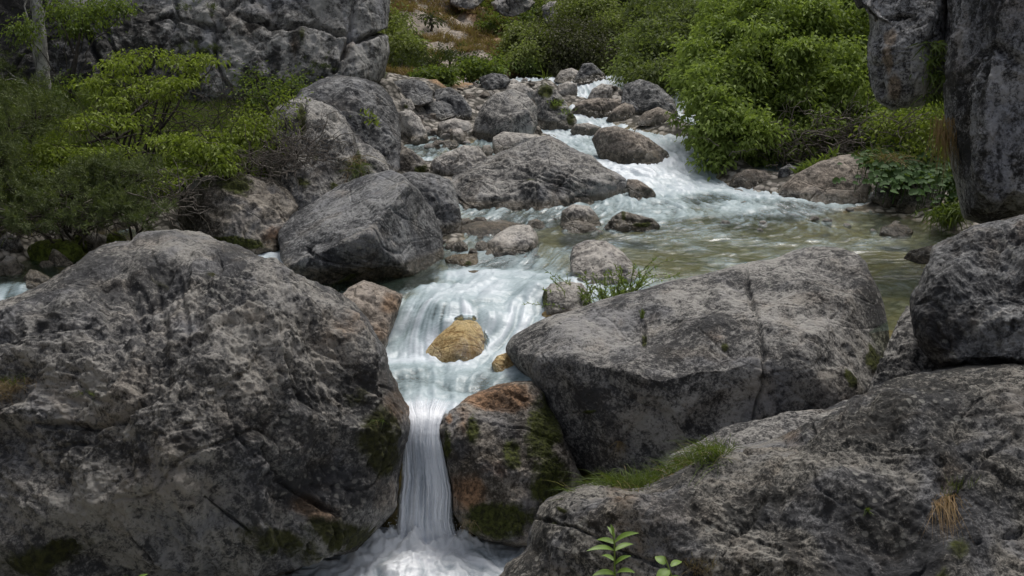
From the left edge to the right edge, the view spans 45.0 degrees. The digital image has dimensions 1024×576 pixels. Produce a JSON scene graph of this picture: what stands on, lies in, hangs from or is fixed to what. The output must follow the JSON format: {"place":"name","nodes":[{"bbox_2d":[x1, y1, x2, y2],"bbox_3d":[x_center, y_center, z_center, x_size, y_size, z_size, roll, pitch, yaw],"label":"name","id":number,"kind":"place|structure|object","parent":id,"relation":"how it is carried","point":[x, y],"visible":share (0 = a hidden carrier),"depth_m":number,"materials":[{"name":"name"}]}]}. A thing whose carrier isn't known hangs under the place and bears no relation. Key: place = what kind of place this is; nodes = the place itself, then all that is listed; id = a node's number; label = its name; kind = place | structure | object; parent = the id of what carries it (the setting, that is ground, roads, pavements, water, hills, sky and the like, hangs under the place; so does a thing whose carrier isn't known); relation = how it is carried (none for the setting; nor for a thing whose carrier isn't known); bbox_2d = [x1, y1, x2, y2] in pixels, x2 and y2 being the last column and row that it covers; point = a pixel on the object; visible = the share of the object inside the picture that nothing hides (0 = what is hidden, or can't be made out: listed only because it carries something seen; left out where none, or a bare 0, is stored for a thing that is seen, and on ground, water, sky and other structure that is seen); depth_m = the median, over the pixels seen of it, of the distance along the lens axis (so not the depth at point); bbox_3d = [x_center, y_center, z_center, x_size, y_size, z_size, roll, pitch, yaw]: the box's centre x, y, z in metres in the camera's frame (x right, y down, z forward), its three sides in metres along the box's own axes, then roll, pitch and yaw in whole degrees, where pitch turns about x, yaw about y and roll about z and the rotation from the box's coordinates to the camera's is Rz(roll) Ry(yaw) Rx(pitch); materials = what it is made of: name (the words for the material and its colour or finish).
{"place":"outdoors","nodes":[
{"label":"outdoors","id":0,"kind":"place"},
{"bbox_2d":[283,525,526,575],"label":"plunge pool water","id":1,"kind":"structure","parent":0,"point":[374,554],"depth_m":9.89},
{"bbox_2d":[0,76,951,459],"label":"stream water","id":2,"kind":"structure","parent":0,"point":[492,300],"depth_m":12.86,"materials":[{"name":"liquid"}]},
{"bbox_2d":[0,256,22,277],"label":"boulder","id":3,"kind":"object","parent":2,"relation":"on","point":[10,266],"visible":0.98,"depth_m":13.11,"materials":[{"name":"stone"}]},
{"bbox_2d":[23,269,50,290],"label":"boulder","id":4,"kind":"object","parent":2,"relation":"on","point":[32,279],"visible":0.5,"depth_m":12.69,"materials":[{"name":"stone"}]},
{"bbox_2d":[48,249,72,267],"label":"boulder","id":5,"kind":"object","parent":2,"relation":"on","point":[57,258],"visible":0.94,"depth_m":13.38,"materials":[{"name":"stone"}]},
{"bbox_2d":[342,280,402,348],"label":"boulder","id":6,"kind":"object","parent":2,"relation":"on","point":[378,305],"visible":0.49,"depth_m":11.89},
{"bbox_2d":[426,314,488,369],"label":"boulder","id":7,"kind":"object","parent":2,"relation":"on","point":[460,338],"visible":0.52,"depth_m":11.59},
{"bbox_2d":[492,353,513,371],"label":"boulder","id":8,"kind":"object","parent":2,"relation":"on","point":[501,362],"visible":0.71,"depth_m":11.20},
{"bbox_2d":[506,79,536,104],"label":"boulder","id":9,"kind":"object","parent":2,"relation":"on","point":[515,84],"visible":0.33,"depth_m":22.67,"materials":[{"name":"stone"}]},
{"bbox_2d":[451,135,627,227],"bbox_3d":[0.370,-1.496,17.059,2.512,1.054,2.937,0,14,0],"label":"boulder","id":10,"kind":"object","parent":2,"relation":"on","point":[538,174],"visible":0.73,"depth_m":16.30,"materials":[{"name":"grey stone"}]},
{"bbox_2d":[542,281,589,315],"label":"boulder","id":11,"kind":"object","parent":2,"relation":"on","point":[570,301],"visible":0.52,"depth_m":12.05,"materials":[{"name":"stone"}]},
{"bbox_2d":[522,257,679,310],"bbox_3d":[0.862,-0.013,12.133,1.609,0.553,0.513,-2,14,-8],"label":"willow shrub","id":12,"kind":"object","parent":11,"relation":"on","point":[619,288],"visible":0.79,"depth_m":12.08,"materials":[{"name":"green plant"}]},
{"bbox_2d":[561,220,597,235],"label":"boulder","id":13,"kind":"object","parent":2,"relation":"on","point":[577,227],"visible":1,"depth_m":14.74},
{"bbox_2d":[560,204,600,227],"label":"boulder","id":14,"kind":"object","parent":2,"relation":"on","point":[575,212],"visible":0.56,"depth_m":15.06,"materials":[{"name":"stone"}]},
{"bbox_2d":[570,123,600,135],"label":"boulder","id":15,"kind":"object","parent":2,"relation":"on","point":[587,129],"visible":0.88,"depth_m":20.97,"materials":[{"name":"stone"}]},
{"bbox_2d":[573,63,605,83],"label":"boulder","id":16,"kind":"object","parent":2,"relation":"on","point":[588,73],"visible":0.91,"depth_m":24.13,"materials":[{"name":"grey stone"}]},
{"bbox_2d":[592,126,669,164],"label":"boulder","id":17,"kind":"object","parent":2,"relation":"on","point":[619,145],"visible":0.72,"depth_m":18.70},
{"bbox_2d":[603,211,659,233],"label":"boulder","id":18,"kind":"object","parent":2,"relation":"on","point":[624,222],"visible":0.98,"depth_m":14.85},
{"bbox_2d":[626,179,655,200],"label":"boulder","id":19,"kind":"object","parent":2,"relation":"on","point":[638,190],"visible":0.94,"depth_m":16.62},
{"bbox_2d":[879,223,913,238],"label":"boulder","id":20,"kind":"object","parent":2,"relation":"on","point":[896,230],"visible":0.97,"depth_m":14.56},
{"bbox_2d":[904,245,931,264],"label":"boulder","id":21,"kind":"object","parent":2,"relation":"on","point":[920,255],"visible":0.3,"depth_m":13.27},
{"bbox_2d":[0,0,1008,536],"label":"ground","id":22,"kind":"structure","parent":0,"point":[714,258],"depth_m":15.15,"materials":[{"name":"liquid"}]},
{"bbox_2d":[0,232,23,252],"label":"boulder","id":23,"kind":"object","parent":22,"relation":"on","point":[16,246],"visible":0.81,"depth_m":13.62,"materials":[{"name":"grey stone"}]},
{"bbox_2d":[0,0,51,90],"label":"tree","id":24,"kind":"object","parent":22,"relation":"on","point":[41,63],"visible":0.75,"depth_m":18.52,"materials":[{"name":"grey plant"}]},
{"bbox_2d":[0,70,94,206],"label":"pine shrub","id":25,"kind":"object","parent":22,"relation":"on","point":[33,97],"visible":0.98,"depth_m":14.28,"materials":[{"name":"green plant"}]},
{"bbox_2d":[27,239,84,264],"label":"mossy rock","id":26,"kind":"object","parent":22,"relation":"on","point":[41,250],"visible":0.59,"depth_m":13.62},
{"bbox_2d":[0,0,143,105],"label":"tree","id":27,"kind":"object","parent":22,"relation":"on","point":[61,13],"visible":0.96,"depth_m":17.68,"materials":[{"name":"green plant"}]},
{"bbox_2d":[0,154,144,263],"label":"pine shrub","id":28,"kind":"object","parent":22,"relation":"on","point":[13,216],"visible":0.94,"depth_m":13.29,"materials":[{"name":"green plant"}]},
{"bbox_2d":[2,134,186,235],"bbox_3d":[-4.854,-1.212,14.554,2.179,1.173,1.212,0,14,0],"label":"shrub","id":29,"kind":"object","parent":22,"relation":"on","point":[47,151],"visible":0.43,"depth_m":14.41,"materials":[{"name":"green plant"}]},
{"bbox_2d":[48,147,178,239],"bbox_3d":[-4.352,-0.949,13.984,1.828,1.300,1.335,8,16,28],"label":"pine shrub","id":30,"kind":"object","parent":22,"relation":"on","point":[96,163],"visible":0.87,"depth_m":13.74,"materials":[{"name":"green plant"}]},
{"bbox_2d":[0,154,235,254],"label":"dead branches","id":31,"kind":"object","parent":22,"relation":"on","point":[118,223],"visible":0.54,"depth_m":13.83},
{"bbox_2d":[0,73,274,246],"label":"shrub","id":32,"kind":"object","parent":22,"relation":"on","point":[84,101],"depth_m":17.26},
{"bbox_2d":[51,45,230,185],"bbox_3d":[-4.758,-2.182,15.870,2.037,1.746,2.539,0,14,0],"label":"tree","id":33,"kind":"object","parent":22,"relation":"on","point":[107,81],"visible":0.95,"depth_m":15.80,"materials":[{"name":"green plant"}]},
{"bbox_2d":[13,61,329,205],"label":"dead branches","id":34,"kind":"object","parent":22,"relation":"on","point":[192,123],"visible":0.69,"depth_m":15.43,"materials":[{"name":"green plant"}]},
{"bbox_2d":[0,0,389,104],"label":"cliff","id":35,"kind":"structure","parent":22,"relation":"on","point":[281,36],"depth_m":19.38,"materials":[{"name":"stone"}]},
{"bbox_2d":[171,0,221,57],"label":"tree","id":36,"kind":"object","parent":22,"relation":"on","point":[195,42],"visible":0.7,"depth_m":19.28,"materials":[{"name":"green plant"}]},
{"bbox_2d":[0,229,409,575],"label":"boulder","id":37,"kind":"object","parent":22,"relation":"on","point":[220,424],"visible":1,"depth_m":8.95,"materials":[{"name":"grey stone"}]},
{"bbox_2d":[0,375,35,407],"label":"grass tuft","id":38,"kind":"object","parent":37,"relation":"on","point":[9,388],"visible":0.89,"depth_m":9.13,"materials":[{"name":"plant"}]},
{"bbox_2d":[135,117,276,200],"bbox_3d":[-3.657,-1.369,14.941,1.690,1.341,1.280,-4,14,-15],"label":"shrub","id":39,"kind":"object","parent":22,"relation":"on","point":[204,154],"visible":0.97,"depth_m":14.75,"materials":[{"name":"green plant"}]},
{"bbox_2d":[178,174,297,254],"bbox_3d":[-3.245,-0.899,14.966,1.355,0.983,2.025,-11,18,-38],"label":"boulder","id":40,"kind":"object","parent":22,"relation":"on","point":[252,213],"visible":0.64,"depth_m":14.38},
{"bbox_2d":[190,102,367,204],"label":"dead branches","id":41,"kind":"object","parent":40,"relation":"on","point":[295,157],"visible":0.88,"depth_m":15.05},
{"bbox_2d":[218,82,312,177],"bbox_3d":[-3.122,-1.735,15.452,1.271,1.641,1.246,0,14,0],"label":"shrub","id":42,"kind":"object","parent":22,"relation":"on","point":[285,100],"visible":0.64,"depth_m":15.33,"materials":[{"name":"green plant"}]},
{"bbox_2d":[221,57,322,112],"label":"shrub","id":43,"kind":"object","parent":22,"relation":"on","point":[265,95],"visible":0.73,"depth_m":18.55,"materials":[{"name":"green plant"}]},
{"bbox_2d":[261,97,355,209],"bbox_3d":[-2.623,-1.705,16.278,1.247,1.499,2.540,-4,15,-15],"label":"boulder","id":44,"kind":"object","parent":22,"relation":"on","point":[309,190],"visible":0.45,"depth_m":15.74,"materials":[{"name":"grey stone"}]},
{"bbox_2d":[295,75,401,172],"bbox_3d":[-2.446,-2.144,17.501,1.839,1.587,2.337,0,14,0],"label":"boulder","id":45,"kind":"object","parent":22,"relation":"on","point":[351,97],"visible":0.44,"depth_m":17.29,"materials":[{"name":"grey stone"}]},
{"bbox_2d":[278,170,443,292],"bbox_3d":[-1.724,-0.615,14.072,1.841,1.300,2.444,-3,14,-12],"label":"boulder","id":46,"kind":"object","parent":22,"relation":"on","point":[382,227],"visible":0.95,"depth_m":13.47,"materials":[{"name":"grey stone"}]},
{"bbox_2d":[346,143,388,181],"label":"boulder","id":47,"kind":"object","parent":22,"relation":"on","point":[365,150],"visible":0.38,"depth_m":15.65,"materials":[{"name":"grey stone"}]},
{"bbox_2d":[377,2,444,66],"bbox_3d":[-2.313,-5.106,25.521,1.651,1.749,2.824,-5,15,-20],"label":"tree","id":48,"kind":"object","parent":22,"relation":"on","point":[397,35],"visible":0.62,"depth_m":24.95,"materials":[{"name":"green plant"}]},
{"bbox_2d":[398,109,428,147],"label":"boulder","id":49,"kind":"object","parent":22,"relation":"on","point":[413,130],"visible":0.84,"depth_m":19.45,"materials":[{"name":"stone"}]},
{"bbox_2d":[394,79,432,106],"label":"boulder","id":50,"kind":"object","parent":22,"relation":"on","point":[418,93],"visible":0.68,"depth_m":21.03,"materials":[{"name":"grey stone"}]},
{"bbox_2d":[400,145,428,172],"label":"boulder","id":51,"kind":"object","parent":22,"relation":"on","point":[411,160],"visible":0.68,"depth_m":17.14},
{"bbox_2d":[387,42,460,69],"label":"bush","id":52,"kind":"object","parent":22,"relation":"on","point":[428,61],"visible":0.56,"depth_m":24.04,"materials":[{"name":"green plant"}]},
{"bbox_2d":[397,401,454,541],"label":"waterfall","id":53,"kind":"structure","parent":22,"relation":"on","point":[425,495],"depth_m":10.17,"materials":[{"name":"liquid"}]},
{"bbox_2d":[402,171,461,236],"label":"boulder","id":54,"kind":"object","parent":22,"relation":"on","point":[438,193],"visible":0.53,"depth_m":14.80,"materials":[{"name":"grey stone"}]},
{"bbox_2d":[405,59,465,86],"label":"bush","id":55,"kind":"object","parent":22,"relation":"on","point":[447,77],"visible":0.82,"depth_m":22.52,"materials":[{"name":"green plant"}]},
{"bbox_2d":[423,101,455,121],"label":"boulder","id":56,"kind":"object","parent":22,"relation":"on","point":[443,110],"visible":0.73,"depth_m":21.16,"materials":[{"name":"grey stone"}]},
{"bbox_2d":[434,87,471,119],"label":"boulder","id":57,"kind":"object","parent":22,"relation":"on","point":[457,101],"visible":0.81,"depth_m":21.31,"materials":[{"name":"grey stone"}]},
{"bbox_2d":[437,118,473,136],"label":"boulder","id":58,"kind":"object","parent":22,"relation":"on","point":[445,126],"visible":0.75,"depth_m":20.04,"materials":[{"name":"stone"}]},
{"bbox_2d":[430,145,486,175],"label":"boulder","id":59,"kind":"object","parent":22,"relation":"on","point":[460,159],"visible":0.8,"depth_m":17.10,"materials":[{"name":"stone"}]},
{"bbox_2d":[445,253,478,269],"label":"boulder","id":60,"kind":"object","parent":22,"relation":"on","point":[457,261],"visible":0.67,"depth_m":13.72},
{"bbox_2d":[386,0,542,75],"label":"grass","id":61,"kind":"structure","parent":22,"relation":"on","point":[483,40],"depth_m":28.35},
{"bbox_2d":[444,52,517,84],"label":"bush","id":62,"kind":"object","parent":22,"relation":"on","point":[475,68],"visible":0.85,"depth_m":24.18,"materials":[{"name":"green plant"}]},
{"bbox_2d":[462,220,521,243],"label":"boulder","id":63,"kind":"object","parent":22,"relation":"on","point":[479,230],"visible":0.43,"depth_m":14.84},
{"bbox_2d":[479,73,510,89],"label":"boulder","id":64,"kind":"object","parent":22,"relation":"on","point":[491,81],"visible":0.95,"depth_m":22.72,"materials":[{"name":"grey stone"}]},
{"bbox_2d":[472,89,537,143],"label":"boulder","id":65,"kind":"object","parent":22,"relation":"on","point":[512,110],"visible":0.81,"depth_m":20.05,"materials":[{"name":"grey stone"}]},
{"bbox_2d":[474,0,543,31],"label":"tree","id":66,"kind":"object","parent":22,"relation":"on","point":[508,18],"visible":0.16,"depth_m":30.05,"materials":[{"name":"green plant"}]},
{"bbox_2d":[480,224,538,269],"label":"boulder","id":67,"kind":"object","parent":22,"relation":"on","point":[518,241],"visible":0.75,"depth_m":14.06,"materials":[{"name":"stone"}]},
{"bbox_2d":[439,381,582,547],"bbox_3d":[-0.025,1.493,10.449,1.261,1.279,1.450,0,14,0],"label":"boulder","id":68,"kind":"object","parent":22,"relation":"on","point":[507,453],"visible":0.88,"depth_m":10.04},
{"bbox_2d":[491,0,534,16],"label":"rock","id":69,"kind":"object","parent":22,"relation":"on","point":[510,8],"visible":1,"depth_m":28.41,"materials":[{"name":"grey stone"}]},
{"bbox_2d":[492,132,540,153],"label":"boulder","id":70,"kind":"object","parent":22,"relation":"on","point":[502,141],"visible":0.55,"depth_m":18.95,"materials":[{"name":"stone"}]},
{"bbox_2d":[507,56,544,77],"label":"shrub","id":71,"kind":"object","parent":22,"relation":"on","point":[533,63],"visible":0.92,"depth_m":25.45,"materials":[{"name":"green plant"}]},
{"bbox_2d":[492,13,561,77],"bbox_3d":[0.307,-5.158,26.416,1.515,1.382,2.818,0,14,0],"label":"tree","id":72,"kind":"object","parent":22,"relation":"on","point":[516,51],"visible":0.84,"depth_m":25.99,"materials":[{"name":"green plant"}]},
{"bbox_2d":[381,0,712,78],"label":"grass","id":73,"kind":"structure","parent":22,"relation":"on","point":[499,35],"depth_m":29.55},
{"bbox_2d":[532,83,576,129],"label":"boulder","id":74,"kind":"object","parent":22,"relation":"on","point":[549,117],"visible":0.78,"depth_m":21.49,"materials":[{"name":"grey stone"}]},
{"bbox_2d":[503,0,628,75],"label":"bush","id":75,"kind":"object","parent":22,"relation":"on","point":[575,41],"visible":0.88,"depth_m":25.78,"materials":[{"name":"green plant"}]},
{"bbox_2d":[541,0,630,50],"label":"tree","id":76,"kind":"object","parent":22,"relation":"on","point":[604,9],"visible":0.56,"depth_m":27.85,"materials":[{"name":"green plant"}]},
{"bbox_2d":[571,98,620,118],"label":"boulder","id":77,"kind":"object","parent":22,"relation":"on","point":[595,108],"visible":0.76,"depth_m":22.08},
{"bbox_2d":[587,83,612,98],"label":"boulder","id":78,"kind":"object","parent":22,"relation":"on","point":[602,90],"visible":0.67,"depth_m":22.64,"materials":[{"name":"stone"}]},
{"bbox_2d":[570,240,644,287],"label":"boulder","id":79,"kind":"object","parent":22,"relation":"on","point":[601,257],"visible":0.52,"depth_m":12.71,"materials":[{"name":"stone"}]},
{"bbox_2d":[587,524,637,575],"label":"seedling","id":80,"kind":"object","parent":22,"relation":"on","point":[609,556],"visible":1,"depth_m":4.29,"materials":[{"name":"green plant"}]},
{"bbox_2d":[606,103,634,122],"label":"boulder","id":81,"kind":"object","parent":22,"relation":"on","point":[624,112],"visible":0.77,"depth_m":21.76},
{"bbox_2d":[621,79,678,116],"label":"boulder","id":82,"kind":"object","parent":22,"relation":"on","point":[641,96],"visible":0.68,"depth_m":21.98,"materials":[{"name":"grey stone"}]},
{"bbox_2d":[637,107,673,125],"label":"boulder","id":83,"kind":"object","parent":22,"relation":"on","point":[656,116],"visible":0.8,"depth_m":21.12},
{"bbox_2d":[601,0,712,96],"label":"tree","id":84,"kind":"object","parent":22,"relation":"on","point":[653,24],"visible":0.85,"depth_m":23.85,"materials":[{"name":"green plant"}]},
{"bbox_2d":[655,556,681,575],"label":"seedling","id":85,"kind":"object","parent":22,"relation":"on","point":[662,560],"visible":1,"depth_m":4.30,"materials":[{"name":"green plant"}]},
{"bbox_2d":[506,246,888,478],"bbox_3d":[1.652,0.680,10.949,3.422,1.734,2.554,0,14,0],"label":"boulder","id":86,"kind":"object","parent":22,"relation":"on","point":[703,355],"visible":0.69,"depth_m":10.30,"materials":[{"name":"grey stone"}]},
{"bbox_2d":[729,169,771,188],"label":"boulder","id":87,"kind":"object","parent":22,"relation":"on","point":[749,178],"visible":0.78,"depth_m":17.51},
{"bbox_2d":[499,363,1023,575],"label":"rock slab","id":88,"kind":"object","parent":22,"relation":"on","point":[891,454],"visible":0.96,"depth_m":6.84,"materials":[{"name":"stone"}]},
{"bbox_2d":[571,433,748,490],"bbox_3d":[0.894,1.225,7.807,1.150,0.879,1.404,0,14,0],"label":"grass tuft","id":89,"kind":"object","parent":88,"relation":"on","point":[631,479],"visible":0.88,"depth_m":7.74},
{"bbox_2d":[662,395,860,474],"bbox_3d":[2.005,1.179,9.197,2.062,0.569,0.895,-7,16,-26],"label":"boulder","id":90,"kind":"object","parent":88,"relation":"on","point":[769,428],"visible":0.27,"depth_m":9.21,"materials":[{"name":"grey stone"}]},
{"bbox_2d":[920,492,979,543],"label":"grass tuft","id":91,"kind":"object","parent":88,"relation":"attached to","point":[945,503],"visible":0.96,"depth_m":6.53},
{"bbox_2d":[909,214,1023,367],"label":"boulder","id":92,"kind":"object","parent":88,"relation":"on","point":[966,302],"visible":0.87,"depth_m":8.63,"materials":[{"name":"grey stone"}]},
{"bbox_2d":[659,0,880,181],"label":"tree","id":93,"kind":"object","parent":22,"relation":"on","point":[743,65],"visible":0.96,"depth_m":18.83,"materials":[{"name":"green plant"}]},
{"bbox_2d":[701,84,892,169],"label":"dead branches","id":94,"kind":"object","parent":22,"relation":"on","point":[838,137],"visible":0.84,"depth_m":18.14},
{"bbox_2d":[778,154,871,210],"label":"boulder","id":95,"kind":"object","parent":22,"relation":"on","point":[814,183],"visible":0.76,"depth_m":16.59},
{"bbox_2d":[732,83,950,175],"bbox_3d":[5.707,-2.476,18.264,5.063,1.581,7.957,0,14,0],"label":"ground cover","id":96,"kind":"object","parent":22,"relation":"on","point":[802,166],"visible":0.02,"depth_m":17.54,"materials":[{"name":"green plant"}]},
{"bbox_2d":[827,0,945,148],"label":"tree","id":97,"kind":"object","parent":22,"relation":"on","point":[865,29],"visible":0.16,"depth_m":19.56,"materials":[{"name":"green plant"}]},
{"bbox_2d":[869,182,906,207],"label":"boulder","id":98,"kind":"object","parent":22,"relation":"on","point":[878,198],"visible":0.38,"depth_m":16.14,"materials":[{"name":"grey stone"}]},
{"bbox_2d":[832,138,958,225],"bbox_3d":[5.146,-1.398,16.127,1.796,0.870,2.770,6,15,23],"label":"butterbur patch","id":99,"kind":"object","parent":22,"relation":"on","point":[895,177],"visible":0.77,"depth_m":15.80,"materials":[{"name":"green plant"}]},
{"bbox_2d":[848,91,943,163],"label":"dead branches","id":100,"kind":"object","parent":22,"relation":"on","point":[897,131],"visible":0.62,"depth_m":16.66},
{"bbox_2d":[848,101,948,186],"bbox_3d":[5.479,-1.924,16.808,1.259,1.419,1.699,-5,15,-19],"label":"shrub","id":101,"kind":"object","parent":22,"relation":"on","point":[915,140],"visible":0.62,"depth_m":16.67,"materials":[{"name":"green plant"}]},
{"bbox_2d":[854,0,946,109],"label":"rock","id":102,"kind":"object","parent":22,"relation":"on","point":[897,28],"visible":0.82,"depth_m":13.06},
{"bbox_2d":[867,306,938,391],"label":"boulder","id":103,"kind":"object","parent":22,"relation":"on","point":[904,355],"visible":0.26,"depth_m":9.56,"materials":[{"name":"grey stone"}]},
{"bbox_2d":[895,181,941,213],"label":"boulder","id":104,"kind":"object","parent":22,"relation":"on","point":[907,204],"visible":0.43,"depth_m":15.81,"materials":[{"name":"grey stone"}]},
{"bbox_2d":[907,197,972,238],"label":"fern","id":105,"kind":"object","parent":22,"relation":"on","point":[943,214],"visible":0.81,"depth_m":14.53,"materials":[{"name":"green plant"}]},
{"bbox_2d":[942,0,1023,223],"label":"cliff","id":106,"kind":"structure","parent":22,"relation":"on","point":[983,84],"depth_m":11.80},
{"bbox_2d":[906,40,947,114],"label":"fern","id":107,"kind":"object","parent":106,"relation":"attached to","point":[933,59],"visible":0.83,"depth_m":12.88,"materials":[{"name":"green plant"}]},
{"bbox_2d":[920,113,960,183],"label":"grass tuft","id":108,"kind":"object","parent":106,"relation":"attached to","point":[946,138],"visible":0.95,"depth_m":12.38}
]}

